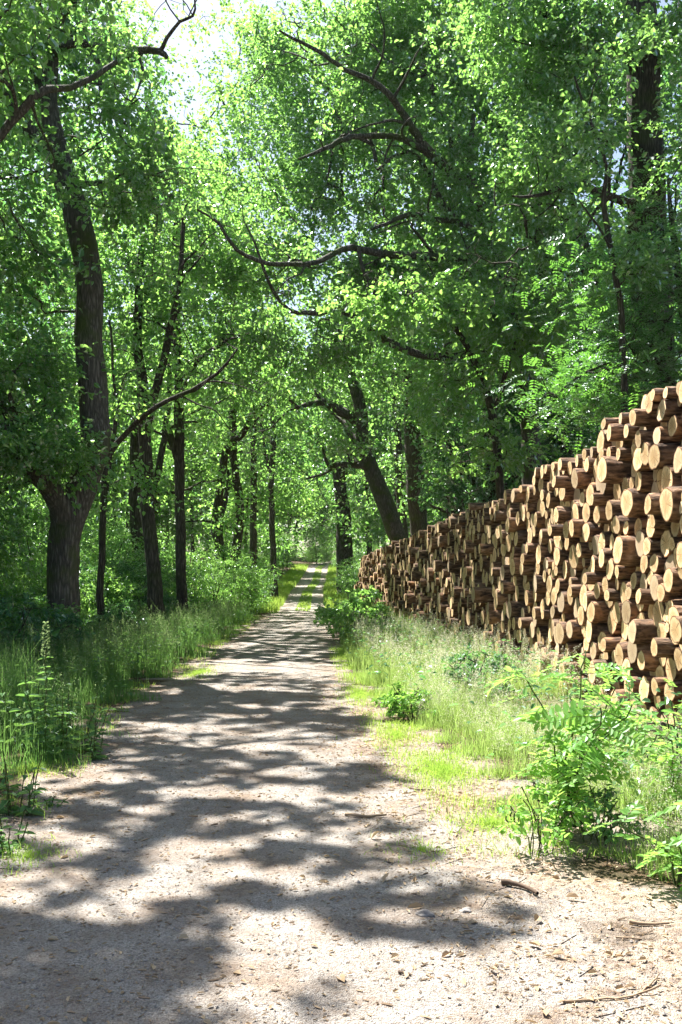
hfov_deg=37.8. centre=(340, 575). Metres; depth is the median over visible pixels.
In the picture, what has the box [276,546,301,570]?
shrub
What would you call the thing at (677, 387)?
log
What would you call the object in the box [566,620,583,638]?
log
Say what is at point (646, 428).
log
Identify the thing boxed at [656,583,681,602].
log
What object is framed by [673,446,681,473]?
log
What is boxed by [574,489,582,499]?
log
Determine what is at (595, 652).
log
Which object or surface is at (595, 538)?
log
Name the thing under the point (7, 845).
nettle
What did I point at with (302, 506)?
woodland tree
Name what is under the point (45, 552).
shrub
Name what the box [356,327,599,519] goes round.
elder tree
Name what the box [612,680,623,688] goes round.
log
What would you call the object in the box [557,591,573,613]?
log
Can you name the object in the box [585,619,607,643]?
log
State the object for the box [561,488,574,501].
log
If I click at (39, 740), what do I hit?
nettle
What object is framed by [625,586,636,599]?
log
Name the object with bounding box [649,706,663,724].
log
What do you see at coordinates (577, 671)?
log
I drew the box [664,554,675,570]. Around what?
log
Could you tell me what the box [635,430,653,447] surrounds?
log
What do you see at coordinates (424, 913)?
stone
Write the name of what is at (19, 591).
shrub
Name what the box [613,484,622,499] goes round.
log
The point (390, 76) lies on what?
oak tree
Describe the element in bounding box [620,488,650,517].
log
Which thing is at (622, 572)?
log
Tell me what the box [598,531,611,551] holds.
log
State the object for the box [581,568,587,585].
log
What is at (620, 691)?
log
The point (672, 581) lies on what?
log
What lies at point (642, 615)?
log
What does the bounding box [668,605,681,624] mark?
log
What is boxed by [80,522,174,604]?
shrub
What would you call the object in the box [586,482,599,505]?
log
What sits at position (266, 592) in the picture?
shrub
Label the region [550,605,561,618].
log
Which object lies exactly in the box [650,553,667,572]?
log
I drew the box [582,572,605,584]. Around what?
log
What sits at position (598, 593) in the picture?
log
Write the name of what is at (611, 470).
log
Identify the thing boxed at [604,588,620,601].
log
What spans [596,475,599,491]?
log
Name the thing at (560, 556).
log
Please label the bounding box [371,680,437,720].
bush
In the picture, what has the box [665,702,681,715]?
log
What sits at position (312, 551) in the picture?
shrub
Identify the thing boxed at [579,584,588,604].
log
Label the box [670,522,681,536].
log
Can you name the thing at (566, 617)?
log
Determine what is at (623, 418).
log
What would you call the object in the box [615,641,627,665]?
log
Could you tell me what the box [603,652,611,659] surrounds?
log
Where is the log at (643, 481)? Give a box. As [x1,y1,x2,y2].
[635,471,652,491]
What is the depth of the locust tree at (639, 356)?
16.51 m
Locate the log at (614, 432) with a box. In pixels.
[607,423,632,441]
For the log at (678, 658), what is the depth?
10.08 m
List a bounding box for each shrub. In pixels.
[0,497,49,627]
[0,503,46,604]
[0,522,47,582]
[0,558,46,603]
[0,583,83,650]
[0,588,46,624]
[0,593,95,673]
[2,499,111,587]
[2,552,104,617]
[3,516,42,581]
[3,582,37,596]
[9,551,110,607]
[15,593,100,644]
[79,506,167,593]
[79,528,129,588]
[79,564,144,619]
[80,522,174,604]
[80,535,129,587]
[83,608,149,646]
[88,522,202,597]
[89,599,151,643]
[104,549,175,612]
[106,594,148,622]
[109,523,189,587]
[145,578,175,596]
[161,539,240,600]
[163,593,198,615]
[164,565,210,603]
[172,552,252,609]
[173,593,219,624]
[186,533,277,609]
[205,545,279,606]
[208,588,242,605]
[225,534,281,592]
[243,574,280,600]
[248,544,283,568]
[257,553,285,585]
[276,531,301,560]
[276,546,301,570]
[300,546,318,561]
[301,535,328,563]
[317,550,332,562]
[318,541,335,561]
[329,541,375,570]
[329,558,360,598]
[337,552,369,596]
[353,541,381,567]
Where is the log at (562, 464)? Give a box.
[558,458,575,470]
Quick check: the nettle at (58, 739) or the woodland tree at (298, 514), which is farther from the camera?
the woodland tree at (298, 514)
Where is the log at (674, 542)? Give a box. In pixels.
[669,537,681,550]
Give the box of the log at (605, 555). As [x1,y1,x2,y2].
[598,548,612,568]
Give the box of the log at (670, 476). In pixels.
[661,465,681,489]
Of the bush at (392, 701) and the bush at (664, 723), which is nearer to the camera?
the bush at (664, 723)
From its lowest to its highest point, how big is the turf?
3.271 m
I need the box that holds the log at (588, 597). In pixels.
[583,591,604,611]
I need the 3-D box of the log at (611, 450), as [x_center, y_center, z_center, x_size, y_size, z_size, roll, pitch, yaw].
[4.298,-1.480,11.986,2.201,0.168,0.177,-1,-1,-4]
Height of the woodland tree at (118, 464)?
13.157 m
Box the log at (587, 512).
[582,502,594,522]
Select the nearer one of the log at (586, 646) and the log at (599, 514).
the log at (599, 514)
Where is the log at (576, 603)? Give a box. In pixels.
[574,597,580,617]
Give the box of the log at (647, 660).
[637,650,659,671]
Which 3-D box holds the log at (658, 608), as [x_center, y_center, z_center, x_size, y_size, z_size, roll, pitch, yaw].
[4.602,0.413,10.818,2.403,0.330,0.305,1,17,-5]
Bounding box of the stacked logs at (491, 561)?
[354,462,559,681]
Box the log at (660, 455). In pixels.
[648,442,680,469]
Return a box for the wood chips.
[0,671,681,1023]
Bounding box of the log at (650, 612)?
[648,604,652,618]
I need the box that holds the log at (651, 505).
[644,494,660,514]
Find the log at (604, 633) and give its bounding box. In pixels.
[598,630,621,649]
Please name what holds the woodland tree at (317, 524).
on the ground at (658, 901)
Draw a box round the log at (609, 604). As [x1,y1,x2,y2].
[604,599,613,607]
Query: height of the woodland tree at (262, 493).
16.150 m
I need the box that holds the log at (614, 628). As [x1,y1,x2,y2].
[607,607,621,634]
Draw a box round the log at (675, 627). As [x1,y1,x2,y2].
[669,616,681,644]
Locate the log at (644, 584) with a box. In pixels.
[640,573,649,588]
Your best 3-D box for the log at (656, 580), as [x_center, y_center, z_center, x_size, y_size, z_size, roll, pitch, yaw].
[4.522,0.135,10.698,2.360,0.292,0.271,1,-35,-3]
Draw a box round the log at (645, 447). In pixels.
[640,442,653,465]
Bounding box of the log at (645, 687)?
[639,675,654,703]
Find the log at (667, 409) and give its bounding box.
[657,399,681,421]
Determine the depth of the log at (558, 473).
14.21 m
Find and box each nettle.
[0,673,115,757]
[0,750,47,815]
[0,810,34,853]
[27,795,68,808]
[34,621,58,756]
[81,720,108,760]
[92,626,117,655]
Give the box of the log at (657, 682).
[651,677,667,695]
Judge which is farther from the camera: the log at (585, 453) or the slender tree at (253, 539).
the slender tree at (253, 539)
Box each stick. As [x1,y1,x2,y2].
[345,813,386,817]
[501,879,538,894]
[563,974,660,1002]
[616,936,641,939]
[629,919,669,925]
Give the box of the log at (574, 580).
[569,577,580,583]
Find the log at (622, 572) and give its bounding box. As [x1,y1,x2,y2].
[615,565,635,578]
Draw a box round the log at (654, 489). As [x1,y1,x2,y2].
[651,481,660,492]
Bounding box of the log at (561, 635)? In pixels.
[555,621,583,643]
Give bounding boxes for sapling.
[484,650,666,840]
[540,17,681,412]
[582,787,681,890]
[629,709,681,818]
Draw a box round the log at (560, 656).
[553,654,578,667]
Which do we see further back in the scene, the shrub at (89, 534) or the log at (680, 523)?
the shrub at (89, 534)
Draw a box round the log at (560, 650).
[555,643,565,654]
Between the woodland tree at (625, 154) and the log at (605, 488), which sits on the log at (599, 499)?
the log at (605, 488)
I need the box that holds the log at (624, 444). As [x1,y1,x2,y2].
[615,440,631,450]
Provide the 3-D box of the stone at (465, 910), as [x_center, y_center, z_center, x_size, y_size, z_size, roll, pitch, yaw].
[0.590,1.588,4.742,0.061,0.025,0.052,0,0,0]
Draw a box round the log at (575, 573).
[570,566,582,576]
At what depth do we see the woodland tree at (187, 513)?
111.25 m
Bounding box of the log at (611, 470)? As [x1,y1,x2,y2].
[597,455,631,483]
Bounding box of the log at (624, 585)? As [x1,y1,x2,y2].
[620,581,629,603]
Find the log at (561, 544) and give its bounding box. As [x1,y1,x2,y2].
[559,540,564,549]
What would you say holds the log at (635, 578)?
on the log at (642, 608)
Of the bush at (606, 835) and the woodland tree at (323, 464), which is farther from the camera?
the woodland tree at (323, 464)
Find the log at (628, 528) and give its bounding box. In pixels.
[623,520,635,534]
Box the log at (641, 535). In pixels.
[635,529,647,556]
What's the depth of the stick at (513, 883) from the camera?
5.09 m
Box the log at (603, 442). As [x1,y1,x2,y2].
[597,430,611,453]
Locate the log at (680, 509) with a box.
[679,501,681,513]
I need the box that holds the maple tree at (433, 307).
[316,241,617,500]
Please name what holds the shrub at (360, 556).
on the ground at (658, 901)
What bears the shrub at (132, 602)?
on the ground at (658, 901)
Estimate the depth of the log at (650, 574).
10.84 m
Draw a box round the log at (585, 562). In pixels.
[582,558,590,567]
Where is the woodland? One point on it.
(170, 536)
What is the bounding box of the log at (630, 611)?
[621,600,639,624]
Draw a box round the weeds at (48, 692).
[1,604,259,753]
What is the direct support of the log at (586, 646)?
on the log
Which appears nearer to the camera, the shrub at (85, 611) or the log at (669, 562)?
the log at (669, 562)
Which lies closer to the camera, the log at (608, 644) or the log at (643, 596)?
the log at (643, 596)
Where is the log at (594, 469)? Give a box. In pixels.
[593,458,596,480]
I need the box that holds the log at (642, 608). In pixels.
[636,604,648,611]
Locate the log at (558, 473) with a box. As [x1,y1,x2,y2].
[555,469,568,475]
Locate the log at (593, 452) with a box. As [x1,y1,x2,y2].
[590,447,597,457]
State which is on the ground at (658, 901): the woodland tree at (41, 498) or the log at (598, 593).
the woodland tree at (41, 498)
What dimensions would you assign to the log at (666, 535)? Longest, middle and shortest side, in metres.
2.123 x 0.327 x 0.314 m
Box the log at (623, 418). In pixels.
[619,413,629,423]
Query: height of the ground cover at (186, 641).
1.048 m
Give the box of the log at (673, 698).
[664,680,681,702]
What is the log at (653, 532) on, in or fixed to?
on the log at (651, 546)
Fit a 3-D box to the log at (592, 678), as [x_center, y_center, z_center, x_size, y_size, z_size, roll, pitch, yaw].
[4.267,1.181,12.135,2.480,0.307,0.291,1,-12,-4]
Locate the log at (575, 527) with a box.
[569,518,583,537]
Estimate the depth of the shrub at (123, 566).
28.25 m
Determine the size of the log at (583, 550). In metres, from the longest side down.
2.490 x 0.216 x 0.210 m
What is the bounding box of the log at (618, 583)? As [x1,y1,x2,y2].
[615,578,629,589]
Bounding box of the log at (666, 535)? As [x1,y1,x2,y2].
[660,529,672,556]
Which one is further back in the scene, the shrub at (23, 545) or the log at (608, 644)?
the shrub at (23, 545)
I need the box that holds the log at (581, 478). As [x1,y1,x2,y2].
[571,468,593,488]
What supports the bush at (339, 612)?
on the ground at (658, 901)
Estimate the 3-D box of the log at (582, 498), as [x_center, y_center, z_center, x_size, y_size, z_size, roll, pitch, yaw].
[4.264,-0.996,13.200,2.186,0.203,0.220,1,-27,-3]
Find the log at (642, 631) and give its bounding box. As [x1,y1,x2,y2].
[628,619,656,643]
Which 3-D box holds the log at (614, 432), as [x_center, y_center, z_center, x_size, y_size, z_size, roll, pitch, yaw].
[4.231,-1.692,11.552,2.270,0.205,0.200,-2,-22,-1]
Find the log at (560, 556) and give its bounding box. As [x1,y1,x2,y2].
[554,547,568,565]
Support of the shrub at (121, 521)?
on the ground at (658, 901)
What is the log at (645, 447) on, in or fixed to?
on the log at (654, 475)
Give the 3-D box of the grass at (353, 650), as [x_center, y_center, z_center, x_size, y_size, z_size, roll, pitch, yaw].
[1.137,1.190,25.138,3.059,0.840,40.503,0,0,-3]
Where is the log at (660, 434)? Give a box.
[652,426,681,443]
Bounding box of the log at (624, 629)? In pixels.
[621,619,627,640]
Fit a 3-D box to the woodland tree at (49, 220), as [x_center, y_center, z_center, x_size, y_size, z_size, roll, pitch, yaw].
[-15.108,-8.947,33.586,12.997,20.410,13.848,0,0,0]
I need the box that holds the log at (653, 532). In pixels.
[646,518,665,537]
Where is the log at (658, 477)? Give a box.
[656,469,661,491]
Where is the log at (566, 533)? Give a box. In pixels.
[563,520,578,537]
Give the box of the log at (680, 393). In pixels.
[678,381,681,403]
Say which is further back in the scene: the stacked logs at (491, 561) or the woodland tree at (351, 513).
the woodland tree at (351, 513)
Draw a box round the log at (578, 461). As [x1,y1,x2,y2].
[575,454,582,466]
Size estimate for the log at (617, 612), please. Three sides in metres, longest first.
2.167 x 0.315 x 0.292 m
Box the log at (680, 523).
[679,515,681,532]
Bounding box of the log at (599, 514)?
[593,506,610,523]
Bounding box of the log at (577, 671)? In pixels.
[559,662,587,676]
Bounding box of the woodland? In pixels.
[0,307,681,558]
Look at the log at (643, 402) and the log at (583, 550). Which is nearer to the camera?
the log at (643, 402)
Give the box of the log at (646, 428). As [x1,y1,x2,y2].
[639,427,654,429]
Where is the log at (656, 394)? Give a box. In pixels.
[650,388,676,401]
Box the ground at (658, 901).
[0,557,681,1023]
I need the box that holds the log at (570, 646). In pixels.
[565,642,582,658]
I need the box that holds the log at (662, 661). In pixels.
[659,658,666,667]
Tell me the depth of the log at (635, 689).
10.98 m
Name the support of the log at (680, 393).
on the log
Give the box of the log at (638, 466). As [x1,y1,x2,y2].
[633,448,652,471]
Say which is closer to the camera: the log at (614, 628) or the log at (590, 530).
the log at (614, 628)
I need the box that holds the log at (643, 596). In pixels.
[636,588,655,604]
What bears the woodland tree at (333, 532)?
on the ground at (658, 901)
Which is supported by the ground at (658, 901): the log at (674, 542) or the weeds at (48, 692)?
the weeds at (48, 692)
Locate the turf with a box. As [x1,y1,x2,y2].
[0,562,647,877]
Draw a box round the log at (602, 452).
[599,449,606,457]
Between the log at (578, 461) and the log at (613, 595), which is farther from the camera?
the log at (578, 461)
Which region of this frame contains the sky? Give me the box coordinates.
[0,0,681,558]
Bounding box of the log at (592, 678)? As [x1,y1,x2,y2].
[588,659,621,684]
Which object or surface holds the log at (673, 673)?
on the log at (673, 698)
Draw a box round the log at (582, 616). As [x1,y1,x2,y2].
[577,605,586,625]
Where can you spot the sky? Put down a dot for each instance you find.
(215, 41)
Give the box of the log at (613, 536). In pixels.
[609,533,617,549]
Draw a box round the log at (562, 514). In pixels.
[554,506,571,523]
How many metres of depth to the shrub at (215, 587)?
34.94 m
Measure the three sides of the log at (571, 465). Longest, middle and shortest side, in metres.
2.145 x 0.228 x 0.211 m
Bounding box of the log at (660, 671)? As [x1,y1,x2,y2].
[655,665,666,676]
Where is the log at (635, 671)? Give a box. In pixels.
[621,658,649,680]
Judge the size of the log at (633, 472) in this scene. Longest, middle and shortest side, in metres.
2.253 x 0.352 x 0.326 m
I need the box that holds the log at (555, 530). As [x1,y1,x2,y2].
[547,524,562,535]
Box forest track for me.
[0,559,651,1023]
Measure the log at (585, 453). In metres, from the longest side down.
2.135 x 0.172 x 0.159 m
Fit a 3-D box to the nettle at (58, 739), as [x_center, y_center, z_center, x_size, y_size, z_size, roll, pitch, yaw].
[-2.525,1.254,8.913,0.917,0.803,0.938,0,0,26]
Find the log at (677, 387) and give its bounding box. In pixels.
[676,381,680,396]
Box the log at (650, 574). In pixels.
[647,569,663,584]
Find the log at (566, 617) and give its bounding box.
[561,613,574,621]
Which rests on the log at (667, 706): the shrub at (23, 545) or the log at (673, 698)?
the log at (673, 698)
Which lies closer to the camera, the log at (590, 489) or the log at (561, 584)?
the log at (590, 489)
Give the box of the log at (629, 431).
[623,424,639,438]
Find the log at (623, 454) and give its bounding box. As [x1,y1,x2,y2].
[616,447,632,460]
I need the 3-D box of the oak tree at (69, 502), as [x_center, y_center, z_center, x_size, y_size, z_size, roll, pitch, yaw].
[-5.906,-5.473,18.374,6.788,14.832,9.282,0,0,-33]
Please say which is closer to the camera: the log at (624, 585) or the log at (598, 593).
the log at (624, 585)
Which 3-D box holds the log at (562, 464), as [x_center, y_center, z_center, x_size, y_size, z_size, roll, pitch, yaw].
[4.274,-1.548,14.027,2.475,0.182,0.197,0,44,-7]
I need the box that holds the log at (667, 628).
[665,621,669,632]
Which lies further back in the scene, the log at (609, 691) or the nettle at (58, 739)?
the log at (609, 691)
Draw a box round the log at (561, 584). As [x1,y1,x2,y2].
[555,578,568,593]
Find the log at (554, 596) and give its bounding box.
[551,587,558,604]
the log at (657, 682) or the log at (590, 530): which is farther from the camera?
the log at (590, 530)
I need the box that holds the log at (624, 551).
[613,536,640,566]
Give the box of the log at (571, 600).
[567,589,575,605]
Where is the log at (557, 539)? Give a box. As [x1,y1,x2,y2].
[554,536,564,546]
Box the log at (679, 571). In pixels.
[677,564,681,579]
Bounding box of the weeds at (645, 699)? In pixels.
[336,602,681,794]
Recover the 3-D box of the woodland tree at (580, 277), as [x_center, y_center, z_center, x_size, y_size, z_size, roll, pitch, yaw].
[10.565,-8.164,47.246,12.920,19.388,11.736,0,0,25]
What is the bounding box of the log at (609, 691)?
[599,685,612,707]
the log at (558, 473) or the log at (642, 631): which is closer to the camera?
the log at (642, 631)
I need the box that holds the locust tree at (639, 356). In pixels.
[445,68,681,461]
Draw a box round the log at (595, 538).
[592,535,599,554]
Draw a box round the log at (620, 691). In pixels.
[611,689,628,713]
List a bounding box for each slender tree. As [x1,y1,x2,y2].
[18,127,275,627]
[48,319,312,630]
[106,117,297,618]
[198,257,299,600]
[220,308,331,598]
[338,222,409,537]
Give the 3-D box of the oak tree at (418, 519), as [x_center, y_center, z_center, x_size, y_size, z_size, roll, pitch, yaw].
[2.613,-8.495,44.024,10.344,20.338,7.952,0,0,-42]
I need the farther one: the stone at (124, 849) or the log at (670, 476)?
the log at (670, 476)
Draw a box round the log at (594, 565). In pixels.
[590,555,605,571]
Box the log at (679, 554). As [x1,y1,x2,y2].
[676,542,681,568]
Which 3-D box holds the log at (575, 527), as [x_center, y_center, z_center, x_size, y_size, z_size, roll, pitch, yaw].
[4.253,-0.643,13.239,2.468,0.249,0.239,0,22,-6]
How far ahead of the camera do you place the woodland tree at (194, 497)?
101.08 m
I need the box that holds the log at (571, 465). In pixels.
[567,461,576,475]
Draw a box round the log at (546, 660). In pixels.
[534,652,555,677]
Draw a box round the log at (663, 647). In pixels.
[651,637,679,657]
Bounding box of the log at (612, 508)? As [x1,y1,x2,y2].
[605,500,622,520]
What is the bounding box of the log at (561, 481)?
[552,476,573,488]
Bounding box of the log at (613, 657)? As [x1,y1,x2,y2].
[611,650,615,663]
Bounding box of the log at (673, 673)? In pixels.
[666,657,681,680]
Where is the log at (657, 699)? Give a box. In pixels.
[654,695,664,709]
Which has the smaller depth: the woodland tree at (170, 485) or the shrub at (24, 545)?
the shrub at (24, 545)
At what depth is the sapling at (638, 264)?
15.74 m
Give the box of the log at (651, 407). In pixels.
[645,391,659,413]
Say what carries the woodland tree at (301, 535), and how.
on the ground at (658, 901)
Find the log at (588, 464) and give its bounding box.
[584,457,594,472]
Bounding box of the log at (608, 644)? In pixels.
[600,637,621,652]
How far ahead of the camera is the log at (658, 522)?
10.48 m
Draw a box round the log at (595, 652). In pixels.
[590,641,602,659]
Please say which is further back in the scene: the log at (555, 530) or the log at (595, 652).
the log at (555, 530)
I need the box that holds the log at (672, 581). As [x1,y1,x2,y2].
[663,567,681,592]
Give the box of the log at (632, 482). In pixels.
[629,477,634,487]
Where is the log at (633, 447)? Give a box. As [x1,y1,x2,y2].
[631,443,636,457]
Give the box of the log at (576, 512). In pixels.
[571,502,582,518]
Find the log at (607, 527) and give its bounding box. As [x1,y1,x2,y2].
[604,524,610,531]
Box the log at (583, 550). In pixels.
[576,542,592,557]
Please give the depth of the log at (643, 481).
11.04 m
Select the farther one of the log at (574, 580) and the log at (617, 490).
the log at (574, 580)
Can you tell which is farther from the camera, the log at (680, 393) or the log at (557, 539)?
the log at (557, 539)
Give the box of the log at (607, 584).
[602,577,615,591]
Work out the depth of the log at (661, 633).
10.49 m
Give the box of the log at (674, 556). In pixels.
[673,547,676,566]
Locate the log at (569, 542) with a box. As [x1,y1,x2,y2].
[564,538,579,550]
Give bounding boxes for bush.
[312,584,397,639]
[364,622,401,636]
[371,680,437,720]
[435,642,524,706]
[495,777,599,855]
[532,679,681,789]
[542,783,647,846]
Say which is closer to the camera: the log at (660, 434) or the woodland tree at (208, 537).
the log at (660, 434)
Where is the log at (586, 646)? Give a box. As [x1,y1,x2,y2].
[583,638,590,651]
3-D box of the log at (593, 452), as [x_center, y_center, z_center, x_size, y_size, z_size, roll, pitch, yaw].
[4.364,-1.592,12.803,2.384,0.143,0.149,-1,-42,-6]
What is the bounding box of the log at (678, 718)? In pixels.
[668,711,681,733]
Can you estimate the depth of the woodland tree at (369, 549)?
69.82 m
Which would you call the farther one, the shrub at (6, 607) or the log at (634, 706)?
the shrub at (6, 607)
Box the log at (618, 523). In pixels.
[612,515,636,533]
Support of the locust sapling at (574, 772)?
on the ground at (658, 901)
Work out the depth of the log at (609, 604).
12.29 m
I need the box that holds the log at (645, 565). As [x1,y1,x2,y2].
[640,555,650,573]
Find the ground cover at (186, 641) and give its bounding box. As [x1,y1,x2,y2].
[0,598,270,741]
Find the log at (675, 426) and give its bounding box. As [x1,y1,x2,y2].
[668,415,681,437]
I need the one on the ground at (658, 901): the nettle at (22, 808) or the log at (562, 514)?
the nettle at (22, 808)
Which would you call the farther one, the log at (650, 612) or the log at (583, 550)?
the log at (583, 550)
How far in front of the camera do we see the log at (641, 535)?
11.07 m
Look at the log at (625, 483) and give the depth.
11.62 m
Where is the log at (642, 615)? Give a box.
[637,612,648,618]
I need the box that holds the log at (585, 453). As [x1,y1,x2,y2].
[582,448,589,460]
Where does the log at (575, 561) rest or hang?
on the log at (584, 570)
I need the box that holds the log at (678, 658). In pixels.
[674,647,681,670]
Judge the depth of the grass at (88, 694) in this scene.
12.79 m
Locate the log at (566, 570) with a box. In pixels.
[563,559,570,579]
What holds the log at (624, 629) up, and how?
on the log at (621, 653)
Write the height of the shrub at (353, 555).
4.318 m
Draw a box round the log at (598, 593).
[594,582,603,599]
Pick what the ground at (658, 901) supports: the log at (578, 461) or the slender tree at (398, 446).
the slender tree at (398, 446)
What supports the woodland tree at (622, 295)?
on the ground at (658, 901)
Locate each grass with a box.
[0,593,274,829]
[0,596,263,767]
[337,597,681,881]
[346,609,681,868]
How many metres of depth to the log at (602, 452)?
12.15 m
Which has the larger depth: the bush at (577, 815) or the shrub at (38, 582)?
the shrub at (38, 582)
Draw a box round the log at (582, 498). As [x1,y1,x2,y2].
[579,491,585,506]
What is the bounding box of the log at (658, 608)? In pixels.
[652,601,665,626]
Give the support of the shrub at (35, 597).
on the ground at (658, 901)
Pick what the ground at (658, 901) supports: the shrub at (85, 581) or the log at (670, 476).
the shrub at (85, 581)
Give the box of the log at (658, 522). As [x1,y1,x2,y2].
[649,515,670,528]
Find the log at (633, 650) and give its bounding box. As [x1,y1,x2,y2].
[627,640,650,663]
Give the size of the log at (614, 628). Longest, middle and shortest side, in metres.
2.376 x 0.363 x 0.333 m
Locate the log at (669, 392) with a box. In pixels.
[663,386,677,398]
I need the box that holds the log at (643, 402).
[641,394,646,408]
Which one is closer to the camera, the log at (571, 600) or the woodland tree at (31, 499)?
the log at (571, 600)
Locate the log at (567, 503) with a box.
[564,501,571,506]
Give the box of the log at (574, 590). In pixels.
[568,584,580,596]
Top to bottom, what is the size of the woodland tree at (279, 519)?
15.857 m
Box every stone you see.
[118,846,128,851]
[415,909,434,916]
[459,907,470,912]
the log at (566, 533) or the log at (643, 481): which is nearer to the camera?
the log at (643, 481)
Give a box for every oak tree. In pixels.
[0,0,144,253]
[0,0,238,655]
[19,0,307,568]
[152,236,309,602]
[162,0,555,484]
[197,0,477,515]
[223,255,437,544]
[292,359,373,594]
[311,192,478,535]
[391,0,630,461]
[422,0,681,408]
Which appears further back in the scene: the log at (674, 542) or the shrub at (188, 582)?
the shrub at (188, 582)
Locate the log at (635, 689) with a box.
[627,676,641,695]
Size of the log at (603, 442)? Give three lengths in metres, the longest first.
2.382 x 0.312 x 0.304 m
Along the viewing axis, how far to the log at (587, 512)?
12.91 m
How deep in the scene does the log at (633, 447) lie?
11.26 m
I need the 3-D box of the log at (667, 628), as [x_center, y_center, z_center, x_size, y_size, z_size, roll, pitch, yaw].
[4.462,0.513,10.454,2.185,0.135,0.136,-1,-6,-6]
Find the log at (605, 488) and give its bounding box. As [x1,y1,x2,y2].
[599,482,613,493]
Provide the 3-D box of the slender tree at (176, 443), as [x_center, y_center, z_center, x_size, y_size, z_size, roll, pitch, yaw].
[-3.880,-5.371,26.321,5.589,14.524,8.606,0,0,0]
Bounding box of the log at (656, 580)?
[650,574,663,600]
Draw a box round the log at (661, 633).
[657,622,669,637]
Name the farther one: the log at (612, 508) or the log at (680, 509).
the log at (612, 508)
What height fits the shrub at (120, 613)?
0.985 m
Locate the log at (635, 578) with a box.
[630,571,641,589]
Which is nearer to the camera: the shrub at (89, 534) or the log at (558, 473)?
the log at (558, 473)
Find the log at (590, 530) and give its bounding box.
[582,522,603,542]
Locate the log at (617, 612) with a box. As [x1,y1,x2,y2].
[613,601,621,623]
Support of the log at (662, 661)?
on the log at (657, 682)
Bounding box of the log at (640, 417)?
[629,409,659,427]
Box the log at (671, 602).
[665,599,681,622]
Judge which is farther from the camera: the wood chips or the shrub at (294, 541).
the shrub at (294, 541)
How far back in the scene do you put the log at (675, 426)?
10.34 m
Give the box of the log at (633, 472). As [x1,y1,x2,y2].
[631,461,636,476]
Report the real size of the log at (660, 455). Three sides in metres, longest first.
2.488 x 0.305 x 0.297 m
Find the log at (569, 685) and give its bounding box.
[559,676,592,696]
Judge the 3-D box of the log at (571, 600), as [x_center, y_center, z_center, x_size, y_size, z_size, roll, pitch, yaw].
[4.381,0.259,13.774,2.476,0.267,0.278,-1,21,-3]
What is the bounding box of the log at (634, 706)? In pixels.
[631,699,640,717]
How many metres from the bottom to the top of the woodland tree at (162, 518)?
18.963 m
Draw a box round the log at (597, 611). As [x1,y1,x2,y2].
[587,601,610,622]
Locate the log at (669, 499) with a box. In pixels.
[659,486,681,522]
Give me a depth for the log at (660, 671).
10.59 m
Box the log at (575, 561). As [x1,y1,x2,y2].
[569,544,582,570]
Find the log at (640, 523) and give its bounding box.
[634,517,646,535]
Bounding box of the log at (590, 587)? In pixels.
[587,570,593,590]
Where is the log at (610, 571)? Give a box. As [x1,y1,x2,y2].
[606,558,616,580]
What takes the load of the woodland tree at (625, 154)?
on the ground at (658, 901)
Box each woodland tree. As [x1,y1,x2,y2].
[0,0,188,440]
[0,89,123,439]
[0,118,235,532]
[0,144,79,498]
[5,416,114,532]
[7,110,336,552]
[15,313,174,531]
[52,220,313,571]
[62,386,174,550]
[68,334,222,550]
[124,309,327,561]
[148,360,249,566]
[160,393,214,555]
[167,470,216,536]
[185,464,282,555]
[187,406,320,555]
[209,436,325,557]
[228,437,320,557]
[266,509,326,555]
[275,482,328,539]
[279,307,475,554]
[286,432,335,540]
[293,516,335,544]
[295,417,401,544]
[298,262,469,553]
[302,412,352,544]
[303,417,391,554]
[304,472,357,542]
[312,423,388,548]
[313,240,543,526]
[326,486,371,528]
[349,348,503,543]
[368,0,681,421]
[388,350,574,497]
[442,127,681,454]
[473,186,677,457]
[571,58,681,454]
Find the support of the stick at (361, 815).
on the forest track
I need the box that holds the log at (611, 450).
[606,446,615,456]
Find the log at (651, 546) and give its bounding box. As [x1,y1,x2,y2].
[642,537,661,555]
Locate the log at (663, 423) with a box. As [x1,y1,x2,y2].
[660,422,667,426]
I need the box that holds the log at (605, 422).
[601,418,618,429]
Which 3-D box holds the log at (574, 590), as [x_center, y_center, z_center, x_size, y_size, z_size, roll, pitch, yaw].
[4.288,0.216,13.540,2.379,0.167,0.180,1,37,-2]
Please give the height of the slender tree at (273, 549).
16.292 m
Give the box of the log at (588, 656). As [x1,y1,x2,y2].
[579,653,591,669]
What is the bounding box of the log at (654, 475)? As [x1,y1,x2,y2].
[653,470,657,481]
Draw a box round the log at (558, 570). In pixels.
[554,566,562,575]
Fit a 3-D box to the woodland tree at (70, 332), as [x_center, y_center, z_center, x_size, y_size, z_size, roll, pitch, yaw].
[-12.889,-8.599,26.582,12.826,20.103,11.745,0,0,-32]
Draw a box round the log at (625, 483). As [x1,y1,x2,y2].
[622,477,629,490]
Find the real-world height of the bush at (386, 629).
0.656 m
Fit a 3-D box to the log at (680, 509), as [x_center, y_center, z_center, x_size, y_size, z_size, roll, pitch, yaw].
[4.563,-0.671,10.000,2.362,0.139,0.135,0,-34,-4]
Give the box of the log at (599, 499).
[590,493,613,505]
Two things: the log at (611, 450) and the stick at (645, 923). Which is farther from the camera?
the log at (611, 450)
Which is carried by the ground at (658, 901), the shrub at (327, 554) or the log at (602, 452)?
the shrub at (327, 554)
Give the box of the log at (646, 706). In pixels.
[640,702,654,721]

